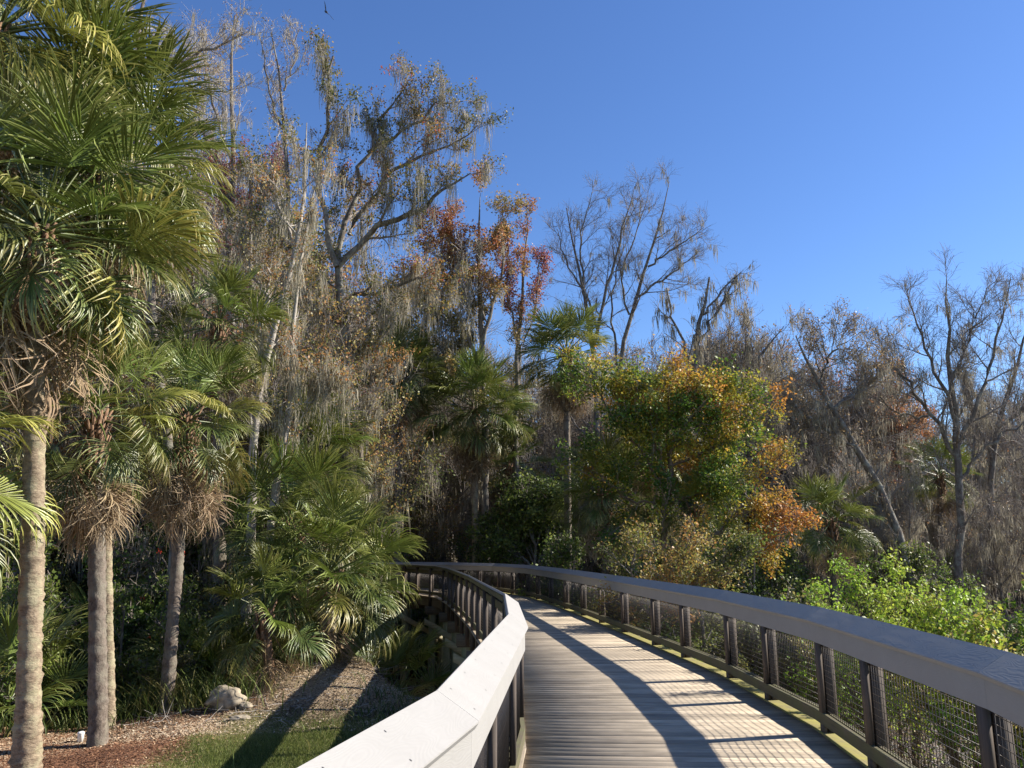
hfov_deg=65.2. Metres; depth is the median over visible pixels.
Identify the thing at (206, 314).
background tree
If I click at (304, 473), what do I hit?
palm tree
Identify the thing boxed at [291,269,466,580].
background tree
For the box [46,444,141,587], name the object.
undergrowth shrub
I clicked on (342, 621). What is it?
undergrowth shrub
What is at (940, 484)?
palm tree
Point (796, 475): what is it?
background tree
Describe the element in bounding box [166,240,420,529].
background tree
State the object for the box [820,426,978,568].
background tree
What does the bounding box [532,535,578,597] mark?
undergrowth shrub
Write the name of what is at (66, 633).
undergrowth shrub
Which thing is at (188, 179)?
background tree
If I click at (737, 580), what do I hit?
undergrowth shrub
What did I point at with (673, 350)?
background tree
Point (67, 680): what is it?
palmetto
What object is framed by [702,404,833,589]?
background tree
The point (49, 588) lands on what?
undergrowth shrub
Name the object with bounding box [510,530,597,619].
undergrowth shrub
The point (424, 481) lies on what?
background tree
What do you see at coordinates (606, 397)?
background tree
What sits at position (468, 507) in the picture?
background tree
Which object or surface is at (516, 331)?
autumn tree
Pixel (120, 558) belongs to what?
undergrowth shrub
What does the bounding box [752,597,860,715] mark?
undergrowth shrub
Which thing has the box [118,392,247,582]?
background tree
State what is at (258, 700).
leaf litter
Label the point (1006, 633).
undergrowth shrub
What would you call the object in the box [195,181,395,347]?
background tree
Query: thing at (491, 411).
background tree
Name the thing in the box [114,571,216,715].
undergrowth shrub
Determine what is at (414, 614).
undergrowth shrub
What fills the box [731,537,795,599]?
undergrowth shrub
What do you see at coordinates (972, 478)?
background tree
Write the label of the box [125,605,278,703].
palmetto
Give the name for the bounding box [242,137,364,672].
pale trunk tree
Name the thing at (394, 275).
background tree
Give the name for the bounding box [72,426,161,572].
background tree
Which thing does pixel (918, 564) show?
undergrowth shrub
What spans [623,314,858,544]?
background tree
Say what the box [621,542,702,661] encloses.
undergrowth shrub
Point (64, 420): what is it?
background tree
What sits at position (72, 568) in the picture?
background tree
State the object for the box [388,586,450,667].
palmetto
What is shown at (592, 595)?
background tree
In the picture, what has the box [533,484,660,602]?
background tree
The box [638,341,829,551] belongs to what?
background tree
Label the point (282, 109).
bare mossy tree
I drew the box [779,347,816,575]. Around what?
background tree
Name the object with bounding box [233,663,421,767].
tall grass
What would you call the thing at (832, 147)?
sky
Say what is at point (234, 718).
rock
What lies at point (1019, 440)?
background tree
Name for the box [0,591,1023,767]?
ground
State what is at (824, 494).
palm tree
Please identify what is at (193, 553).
undergrowth shrub
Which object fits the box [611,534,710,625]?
undergrowth shrub
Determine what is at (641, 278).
bare tree
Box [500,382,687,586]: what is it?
background tree
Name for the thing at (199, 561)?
undergrowth shrub
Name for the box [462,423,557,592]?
palm tree
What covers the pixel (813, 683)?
bright shrub
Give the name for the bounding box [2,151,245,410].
background tree
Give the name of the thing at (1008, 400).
background tree
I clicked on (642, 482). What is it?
deciduous tree
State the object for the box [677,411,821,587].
background tree
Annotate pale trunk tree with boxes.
[200,103,346,628]
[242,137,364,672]
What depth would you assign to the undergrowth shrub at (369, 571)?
43.27 m
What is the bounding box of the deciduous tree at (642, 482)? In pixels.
[593,369,703,571]
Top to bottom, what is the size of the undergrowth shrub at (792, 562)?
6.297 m
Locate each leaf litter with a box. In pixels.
[48,655,415,744]
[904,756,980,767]
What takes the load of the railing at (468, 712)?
on the boardwalk
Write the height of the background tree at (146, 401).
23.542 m
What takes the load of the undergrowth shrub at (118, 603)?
on the ground at (321, 684)
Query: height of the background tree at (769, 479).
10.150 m
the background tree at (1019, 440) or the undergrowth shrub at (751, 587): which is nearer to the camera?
the undergrowth shrub at (751, 587)
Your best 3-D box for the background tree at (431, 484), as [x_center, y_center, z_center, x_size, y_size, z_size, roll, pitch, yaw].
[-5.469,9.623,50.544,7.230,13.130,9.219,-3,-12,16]
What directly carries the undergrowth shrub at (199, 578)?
on the ground at (321, 684)
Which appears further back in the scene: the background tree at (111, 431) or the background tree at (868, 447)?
the background tree at (868, 447)
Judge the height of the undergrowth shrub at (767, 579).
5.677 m
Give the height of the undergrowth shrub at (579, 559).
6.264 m
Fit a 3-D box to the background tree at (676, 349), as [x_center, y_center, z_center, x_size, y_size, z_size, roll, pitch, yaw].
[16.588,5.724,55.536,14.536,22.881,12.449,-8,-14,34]
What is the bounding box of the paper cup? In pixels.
[77,731,84,742]
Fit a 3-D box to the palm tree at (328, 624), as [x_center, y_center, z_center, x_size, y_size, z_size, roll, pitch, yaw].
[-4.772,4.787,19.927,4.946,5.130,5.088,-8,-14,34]
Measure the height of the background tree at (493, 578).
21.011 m
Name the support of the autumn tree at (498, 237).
on the ground at (321, 684)
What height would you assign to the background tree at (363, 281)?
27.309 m
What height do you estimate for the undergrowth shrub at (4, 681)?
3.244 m
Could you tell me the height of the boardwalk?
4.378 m
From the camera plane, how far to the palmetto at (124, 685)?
18.39 m
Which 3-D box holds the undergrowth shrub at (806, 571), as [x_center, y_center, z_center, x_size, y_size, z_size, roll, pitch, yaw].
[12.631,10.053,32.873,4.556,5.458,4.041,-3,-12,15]
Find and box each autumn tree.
[394,159,535,585]
[487,193,555,593]
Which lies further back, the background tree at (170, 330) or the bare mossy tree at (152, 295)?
the background tree at (170, 330)
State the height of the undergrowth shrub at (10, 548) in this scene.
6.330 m
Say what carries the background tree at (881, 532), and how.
on the ground at (321, 684)
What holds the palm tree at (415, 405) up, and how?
on the ground at (321, 684)
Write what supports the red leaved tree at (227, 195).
on the ground at (321, 684)
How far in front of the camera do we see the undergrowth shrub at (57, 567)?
25.51 m
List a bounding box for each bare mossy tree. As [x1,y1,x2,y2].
[98,0,273,621]
[154,3,261,441]
[256,9,311,550]
[680,292,831,589]
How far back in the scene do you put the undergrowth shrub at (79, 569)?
26.73 m
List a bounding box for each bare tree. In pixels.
[540,162,668,572]
[580,159,727,565]
[842,242,1023,638]
[934,309,1023,614]
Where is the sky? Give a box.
[3,0,1023,548]
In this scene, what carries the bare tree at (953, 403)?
on the ground at (321, 684)
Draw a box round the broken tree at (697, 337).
[651,260,759,544]
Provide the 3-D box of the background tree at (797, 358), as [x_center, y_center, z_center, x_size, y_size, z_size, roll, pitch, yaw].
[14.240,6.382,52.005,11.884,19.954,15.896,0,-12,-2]
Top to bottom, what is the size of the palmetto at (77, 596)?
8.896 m
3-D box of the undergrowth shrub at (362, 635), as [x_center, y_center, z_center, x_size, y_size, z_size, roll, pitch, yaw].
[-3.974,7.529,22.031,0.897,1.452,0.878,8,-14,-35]
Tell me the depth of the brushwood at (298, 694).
16.25 m
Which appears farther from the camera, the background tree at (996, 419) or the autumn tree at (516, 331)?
the background tree at (996, 419)
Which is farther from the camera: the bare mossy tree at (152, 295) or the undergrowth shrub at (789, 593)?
the bare mossy tree at (152, 295)
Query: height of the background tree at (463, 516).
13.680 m
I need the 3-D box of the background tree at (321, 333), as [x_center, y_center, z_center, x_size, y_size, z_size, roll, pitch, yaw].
[-10.523,3.428,34.036,9.712,18.559,12.332,1,-12,-3]
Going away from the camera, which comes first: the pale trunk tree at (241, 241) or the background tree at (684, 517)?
the pale trunk tree at (241, 241)
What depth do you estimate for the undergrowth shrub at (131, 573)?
26.30 m
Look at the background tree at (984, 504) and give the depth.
46.49 m
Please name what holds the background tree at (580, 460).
on the ground at (321, 684)
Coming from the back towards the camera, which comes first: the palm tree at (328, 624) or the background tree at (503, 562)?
the background tree at (503, 562)
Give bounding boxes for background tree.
[0,230,202,517]
[0,231,274,584]
[0,291,143,528]
[0,343,96,591]
[0,364,209,613]
[1,40,247,388]
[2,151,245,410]
[8,162,363,424]
[51,139,266,455]
[58,249,269,569]
[59,228,203,534]
[61,250,378,544]
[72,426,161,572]
[79,105,244,341]
[112,341,388,607]
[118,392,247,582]
[131,203,358,445]
[132,265,373,564]
[139,190,375,577]
[140,223,393,380]
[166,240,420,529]
[194,163,351,476]
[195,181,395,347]
[196,163,403,333]
[205,211,424,516]
[218,193,464,542]
[260,280,455,568]
[284,231,507,553]
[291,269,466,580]
[292,415,470,623]
[307,240,448,582]
[311,206,362,275]
[356,323,550,581]
[380,463,471,586]
[382,439,480,580]
[386,422,507,650]
[390,462,504,579]
[410,441,522,573]
[423,337,540,573]
[427,346,601,584]
[427,404,499,561]
[447,371,538,588]
[458,461,549,596]
[463,480,572,591]
[480,369,611,569]
[489,441,601,587]
[491,436,560,587]
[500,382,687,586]
[508,359,612,584]
[518,336,648,538]
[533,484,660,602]
[534,458,595,566]
[536,340,644,480]
[561,431,640,567]
[571,358,748,519]
[575,489,660,612]
[581,481,692,552]
[591,377,724,587]
[598,318,845,479]
[609,332,714,621]
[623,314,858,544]
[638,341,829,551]
[642,313,851,518]
[656,331,786,379]
[662,380,844,588]
[677,323,886,577]
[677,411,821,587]
[683,331,802,576]
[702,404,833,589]
[733,409,889,605]
[738,329,807,380]
[740,466,850,605]
[741,316,928,573]
[745,337,927,586]
[746,359,913,607]
[747,441,948,612]
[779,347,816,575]
[787,379,950,597]
[793,332,918,601]
[803,400,967,608]
[808,370,941,600]
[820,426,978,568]
[834,485,954,621]
[857,405,951,576]
[861,471,999,614]
[899,461,1002,612]
[904,434,1023,608]
[905,374,1023,584]
[908,456,1023,580]
[912,401,954,576]
[913,403,1023,604]
[917,370,1023,593]
[926,479,1023,644]
[947,458,1023,603]
[960,395,1023,527]
[974,364,1023,435]
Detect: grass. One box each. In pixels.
[0,697,196,738]
[43,650,329,729]
[124,695,401,767]
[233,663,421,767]
[252,645,386,678]
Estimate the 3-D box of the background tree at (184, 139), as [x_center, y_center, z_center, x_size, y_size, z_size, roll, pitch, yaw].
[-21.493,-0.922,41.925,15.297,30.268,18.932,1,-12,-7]
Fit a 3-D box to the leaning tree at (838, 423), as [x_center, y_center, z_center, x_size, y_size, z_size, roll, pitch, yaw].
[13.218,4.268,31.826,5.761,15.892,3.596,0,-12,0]
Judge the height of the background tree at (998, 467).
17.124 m
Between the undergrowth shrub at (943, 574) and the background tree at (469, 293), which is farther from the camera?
the background tree at (469, 293)
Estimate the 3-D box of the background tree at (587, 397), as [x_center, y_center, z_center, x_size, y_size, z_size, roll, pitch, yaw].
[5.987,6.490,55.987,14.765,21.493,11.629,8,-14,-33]
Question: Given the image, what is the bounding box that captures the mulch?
[0,689,292,767]
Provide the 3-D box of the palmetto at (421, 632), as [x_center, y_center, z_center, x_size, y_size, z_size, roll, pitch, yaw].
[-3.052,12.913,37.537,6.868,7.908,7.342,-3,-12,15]
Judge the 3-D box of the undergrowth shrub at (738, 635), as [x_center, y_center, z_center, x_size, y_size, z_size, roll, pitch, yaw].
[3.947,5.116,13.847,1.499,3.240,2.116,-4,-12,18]
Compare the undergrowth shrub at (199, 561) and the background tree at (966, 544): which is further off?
the background tree at (966, 544)
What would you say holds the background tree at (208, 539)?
on the ground at (321, 684)
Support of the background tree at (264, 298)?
on the ground at (321, 684)
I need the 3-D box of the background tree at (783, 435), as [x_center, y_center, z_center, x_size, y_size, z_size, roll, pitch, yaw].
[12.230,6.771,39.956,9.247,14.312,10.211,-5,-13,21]
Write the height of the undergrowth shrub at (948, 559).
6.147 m
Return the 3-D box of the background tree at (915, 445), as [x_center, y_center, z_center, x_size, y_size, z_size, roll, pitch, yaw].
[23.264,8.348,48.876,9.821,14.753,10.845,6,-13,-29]
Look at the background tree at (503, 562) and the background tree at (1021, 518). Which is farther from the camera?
the background tree at (503, 562)
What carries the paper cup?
on the mulch
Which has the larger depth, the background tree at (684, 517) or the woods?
the woods
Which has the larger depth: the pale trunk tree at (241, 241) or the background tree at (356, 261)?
the background tree at (356, 261)
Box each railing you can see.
[297,563,527,767]
[356,562,1023,767]
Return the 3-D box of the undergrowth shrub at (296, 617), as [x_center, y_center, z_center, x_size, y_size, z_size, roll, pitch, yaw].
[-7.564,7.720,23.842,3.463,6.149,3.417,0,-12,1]
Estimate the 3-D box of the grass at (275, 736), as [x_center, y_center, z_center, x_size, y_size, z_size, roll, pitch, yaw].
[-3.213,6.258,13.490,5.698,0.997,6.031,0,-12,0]
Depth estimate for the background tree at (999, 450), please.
45.44 m
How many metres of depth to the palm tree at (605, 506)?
26.36 m
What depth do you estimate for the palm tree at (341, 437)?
25.87 m
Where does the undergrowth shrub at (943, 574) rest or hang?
on the ground at (321, 684)
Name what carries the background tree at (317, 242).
on the ground at (321, 684)
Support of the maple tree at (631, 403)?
on the ground at (321, 684)
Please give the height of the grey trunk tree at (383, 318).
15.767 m
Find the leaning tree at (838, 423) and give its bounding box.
[772,296,932,696]
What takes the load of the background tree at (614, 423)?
on the ground at (321, 684)
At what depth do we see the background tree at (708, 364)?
42.75 m
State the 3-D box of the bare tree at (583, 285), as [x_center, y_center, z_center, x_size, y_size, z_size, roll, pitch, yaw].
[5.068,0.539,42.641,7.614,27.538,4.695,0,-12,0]
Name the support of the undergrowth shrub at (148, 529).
on the ground at (321, 684)
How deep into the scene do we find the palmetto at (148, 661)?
20.34 m
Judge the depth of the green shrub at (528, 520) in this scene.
36.14 m
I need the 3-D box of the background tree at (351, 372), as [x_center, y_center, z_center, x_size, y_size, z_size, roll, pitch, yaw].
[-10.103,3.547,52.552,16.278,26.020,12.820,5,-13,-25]
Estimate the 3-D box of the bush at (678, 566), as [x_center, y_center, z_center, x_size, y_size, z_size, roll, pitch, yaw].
[3.643,5.461,17.345,4.173,5.275,2.306,0,-12,0]
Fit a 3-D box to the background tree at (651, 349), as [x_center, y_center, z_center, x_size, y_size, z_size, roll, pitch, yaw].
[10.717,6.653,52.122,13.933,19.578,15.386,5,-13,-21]
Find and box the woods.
[150,420,1023,614]
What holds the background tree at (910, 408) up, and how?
on the ground at (321, 684)
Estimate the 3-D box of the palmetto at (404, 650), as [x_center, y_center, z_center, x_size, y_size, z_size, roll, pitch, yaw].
[-3.106,8.356,20.853,4.171,4.493,3.902,0,-12,0]
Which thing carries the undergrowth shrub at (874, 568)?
on the ground at (321, 684)
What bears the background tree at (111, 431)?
on the ground at (321, 684)
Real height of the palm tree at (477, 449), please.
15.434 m
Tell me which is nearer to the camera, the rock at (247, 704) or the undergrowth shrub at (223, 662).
the rock at (247, 704)
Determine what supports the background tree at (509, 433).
on the ground at (321, 684)
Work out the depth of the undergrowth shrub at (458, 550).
43.28 m
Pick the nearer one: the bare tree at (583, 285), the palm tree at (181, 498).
the palm tree at (181, 498)
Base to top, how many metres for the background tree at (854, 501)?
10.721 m
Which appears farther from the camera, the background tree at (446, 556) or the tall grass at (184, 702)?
the background tree at (446, 556)
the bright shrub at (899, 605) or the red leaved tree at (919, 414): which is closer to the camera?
the bright shrub at (899, 605)
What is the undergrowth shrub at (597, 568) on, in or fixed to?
on the ground at (321, 684)
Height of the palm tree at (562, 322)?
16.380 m
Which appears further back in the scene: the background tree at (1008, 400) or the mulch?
the background tree at (1008, 400)
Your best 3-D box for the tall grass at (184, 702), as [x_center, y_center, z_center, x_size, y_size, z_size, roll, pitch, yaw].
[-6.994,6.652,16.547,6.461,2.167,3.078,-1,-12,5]
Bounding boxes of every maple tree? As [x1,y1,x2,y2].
[546,336,796,620]
[686,436,824,641]
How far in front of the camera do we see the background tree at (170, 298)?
38.75 m
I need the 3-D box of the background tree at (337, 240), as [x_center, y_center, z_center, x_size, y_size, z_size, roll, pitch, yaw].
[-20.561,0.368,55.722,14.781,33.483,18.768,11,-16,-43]
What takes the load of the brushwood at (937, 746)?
on the ground at (321, 684)
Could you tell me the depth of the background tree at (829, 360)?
46.67 m
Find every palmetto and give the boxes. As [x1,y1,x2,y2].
[0,595,123,732]
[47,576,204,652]
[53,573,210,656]
[54,641,156,729]
[85,650,280,712]
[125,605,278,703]
[183,599,318,697]
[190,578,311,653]
[344,620,456,699]
[387,578,463,677]
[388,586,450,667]
[847,692,927,729]
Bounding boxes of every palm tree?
[0,0,176,213]
[0,0,248,725]
[0,34,233,767]
[0,316,203,747]
[0,355,64,593]
[91,331,272,712]
[138,252,297,610]
[194,434,377,666]
[199,541,346,695]
[223,471,427,666]
[225,371,380,656]
[350,314,455,678]
[404,342,539,579]
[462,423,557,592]
[513,300,614,591]
[546,426,668,616]
[647,464,744,620]
[780,471,885,609]
[893,436,983,591]
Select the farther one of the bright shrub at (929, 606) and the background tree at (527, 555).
the background tree at (527, 555)
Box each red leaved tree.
[198,134,301,498]
[845,387,949,526]
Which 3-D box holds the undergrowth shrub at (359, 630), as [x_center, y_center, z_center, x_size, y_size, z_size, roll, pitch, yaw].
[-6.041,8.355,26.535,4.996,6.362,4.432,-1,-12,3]
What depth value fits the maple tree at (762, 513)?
22.51 m
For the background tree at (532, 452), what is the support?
on the ground at (321, 684)
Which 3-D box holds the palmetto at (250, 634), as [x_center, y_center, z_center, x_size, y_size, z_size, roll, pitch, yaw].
[-6.541,7.923,19.688,4.636,5.338,4.956,10,-15,-39]
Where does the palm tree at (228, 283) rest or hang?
on the ground at (321, 684)
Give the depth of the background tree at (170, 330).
40.83 m
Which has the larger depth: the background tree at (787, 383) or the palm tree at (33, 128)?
the background tree at (787, 383)
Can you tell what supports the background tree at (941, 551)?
on the ground at (321, 684)
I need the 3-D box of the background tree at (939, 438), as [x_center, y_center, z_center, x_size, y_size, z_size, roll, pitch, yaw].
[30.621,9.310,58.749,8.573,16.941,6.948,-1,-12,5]
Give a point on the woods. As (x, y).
(1017, 595)
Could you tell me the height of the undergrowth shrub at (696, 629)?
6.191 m
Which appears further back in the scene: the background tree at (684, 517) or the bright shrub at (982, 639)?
the background tree at (684, 517)
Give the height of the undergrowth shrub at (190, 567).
10.421 m
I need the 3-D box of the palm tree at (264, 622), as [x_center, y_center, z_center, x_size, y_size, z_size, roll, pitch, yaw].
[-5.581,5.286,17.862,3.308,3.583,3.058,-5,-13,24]
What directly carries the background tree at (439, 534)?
on the ground at (321, 684)
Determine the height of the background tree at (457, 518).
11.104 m
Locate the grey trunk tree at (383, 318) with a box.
[340,275,419,630]
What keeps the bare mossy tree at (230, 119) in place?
on the ground at (321, 684)
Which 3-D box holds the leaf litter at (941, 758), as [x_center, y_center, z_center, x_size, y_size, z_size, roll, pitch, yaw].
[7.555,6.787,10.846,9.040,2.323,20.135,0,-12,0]
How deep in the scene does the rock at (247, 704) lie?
15.75 m
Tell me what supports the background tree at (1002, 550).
on the ground at (321, 684)
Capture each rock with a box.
[204,685,246,710]
[229,714,250,720]
[239,701,252,709]
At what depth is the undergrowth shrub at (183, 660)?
17.07 m
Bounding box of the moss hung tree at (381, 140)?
[222,22,513,617]
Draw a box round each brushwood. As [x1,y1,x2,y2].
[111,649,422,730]
[841,690,979,767]
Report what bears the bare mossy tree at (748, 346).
on the ground at (321, 684)
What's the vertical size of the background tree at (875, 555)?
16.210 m
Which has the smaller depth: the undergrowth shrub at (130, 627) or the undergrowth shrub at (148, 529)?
the undergrowth shrub at (130, 627)
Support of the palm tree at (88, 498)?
on the ground at (321, 684)
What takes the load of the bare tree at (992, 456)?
on the ground at (321, 684)
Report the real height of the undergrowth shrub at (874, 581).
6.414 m
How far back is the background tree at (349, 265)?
47.94 m
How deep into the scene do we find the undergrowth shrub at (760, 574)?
28.89 m
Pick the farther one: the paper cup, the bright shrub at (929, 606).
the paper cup
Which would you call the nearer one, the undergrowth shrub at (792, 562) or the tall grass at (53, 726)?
the tall grass at (53, 726)
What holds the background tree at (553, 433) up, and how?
on the ground at (321, 684)
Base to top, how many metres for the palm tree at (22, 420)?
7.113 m
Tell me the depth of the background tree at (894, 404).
43.01 m
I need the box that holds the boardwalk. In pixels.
[340,587,865,767]
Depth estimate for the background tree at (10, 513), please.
25.48 m
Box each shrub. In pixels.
[0,505,77,725]
[0,517,85,726]
[0,542,15,575]
[0,575,87,729]
[0,580,71,716]
[2,554,87,617]
[42,535,159,722]
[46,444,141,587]
[54,538,129,648]
[59,580,195,724]
[70,487,211,674]
[81,549,193,611]
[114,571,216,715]
[115,512,166,579]
[115,541,149,578]
[127,436,233,603]
[137,501,316,662]
[152,651,198,708]
[157,538,200,578]
[179,568,260,694]
[188,460,326,594]
[188,527,228,606]
[211,645,243,684]
[273,538,311,663]
[297,543,397,661]
[336,592,380,672]
[352,634,377,663]
[355,549,389,614]
[376,545,437,681]
[447,536,494,586]
[464,459,597,586]
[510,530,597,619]
[522,544,616,591]
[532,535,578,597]
[541,538,593,605]
[580,539,673,628]
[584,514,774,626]
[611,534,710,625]
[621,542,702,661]
[662,546,756,668]
[699,584,783,677]
[701,512,783,639]
[719,563,780,588]
[728,550,780,597]
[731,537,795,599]
[731,561,805,600]
[746,579,823,693]
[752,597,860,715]
[771,539,848,610]
[772,583,890,731]
[782,562,814,588]
[797,547,987,767]
[844,539,943,616]
[844,542,897,699]
[862,573,1023,767]
[886,538,973,710]
[919,545,1023,654]
[926,616,1023,767]
[931,557,1023,654]
[945,543,1019,653]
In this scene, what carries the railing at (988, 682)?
on the boardwalk
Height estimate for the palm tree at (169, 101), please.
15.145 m
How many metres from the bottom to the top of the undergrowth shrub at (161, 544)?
7.671 m
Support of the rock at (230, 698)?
on the ground at (321, 684)
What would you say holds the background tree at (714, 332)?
on the ground at (321, 684)
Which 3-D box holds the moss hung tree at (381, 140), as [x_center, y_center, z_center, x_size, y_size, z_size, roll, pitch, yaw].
[-5.509,-1.162,28.943,10.267,25.343,5.344,5,-13,-22]
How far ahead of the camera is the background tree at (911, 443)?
43.70 m
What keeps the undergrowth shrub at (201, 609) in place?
on the ground at (321, 684)
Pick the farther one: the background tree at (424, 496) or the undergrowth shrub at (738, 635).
the background tree at (424, 496)
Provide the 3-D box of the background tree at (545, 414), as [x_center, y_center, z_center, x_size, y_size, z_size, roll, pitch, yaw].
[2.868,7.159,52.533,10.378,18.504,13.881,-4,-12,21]
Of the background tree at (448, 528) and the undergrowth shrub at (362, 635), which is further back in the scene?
the background tree at (448, 528)
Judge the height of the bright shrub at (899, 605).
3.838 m
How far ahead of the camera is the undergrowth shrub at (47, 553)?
18.98 m
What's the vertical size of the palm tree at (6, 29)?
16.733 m
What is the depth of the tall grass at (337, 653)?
19.46 m
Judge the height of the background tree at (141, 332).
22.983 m
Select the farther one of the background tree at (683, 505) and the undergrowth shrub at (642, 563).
the background tree at (683, 505)
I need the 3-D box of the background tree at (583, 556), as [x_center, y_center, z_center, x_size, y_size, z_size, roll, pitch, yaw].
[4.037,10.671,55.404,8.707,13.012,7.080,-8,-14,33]
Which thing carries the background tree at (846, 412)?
on the ground at (321, 684)
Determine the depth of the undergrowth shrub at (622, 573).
25.56 m
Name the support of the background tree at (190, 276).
on the ground at (321, 684)
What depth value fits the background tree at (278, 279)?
42.16 m
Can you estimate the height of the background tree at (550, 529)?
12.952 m
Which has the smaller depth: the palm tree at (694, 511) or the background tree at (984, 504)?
the palm tree at (694, 511)
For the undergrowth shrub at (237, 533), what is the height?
7.676 m
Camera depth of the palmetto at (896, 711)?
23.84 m
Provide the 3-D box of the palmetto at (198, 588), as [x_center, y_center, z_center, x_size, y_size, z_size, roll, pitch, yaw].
[-9.347,10.537,26.149,8.259,8.896,7.727,1,-12,-6]
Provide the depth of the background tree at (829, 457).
44.11 m
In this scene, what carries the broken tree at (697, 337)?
on the ground at (321, 684)

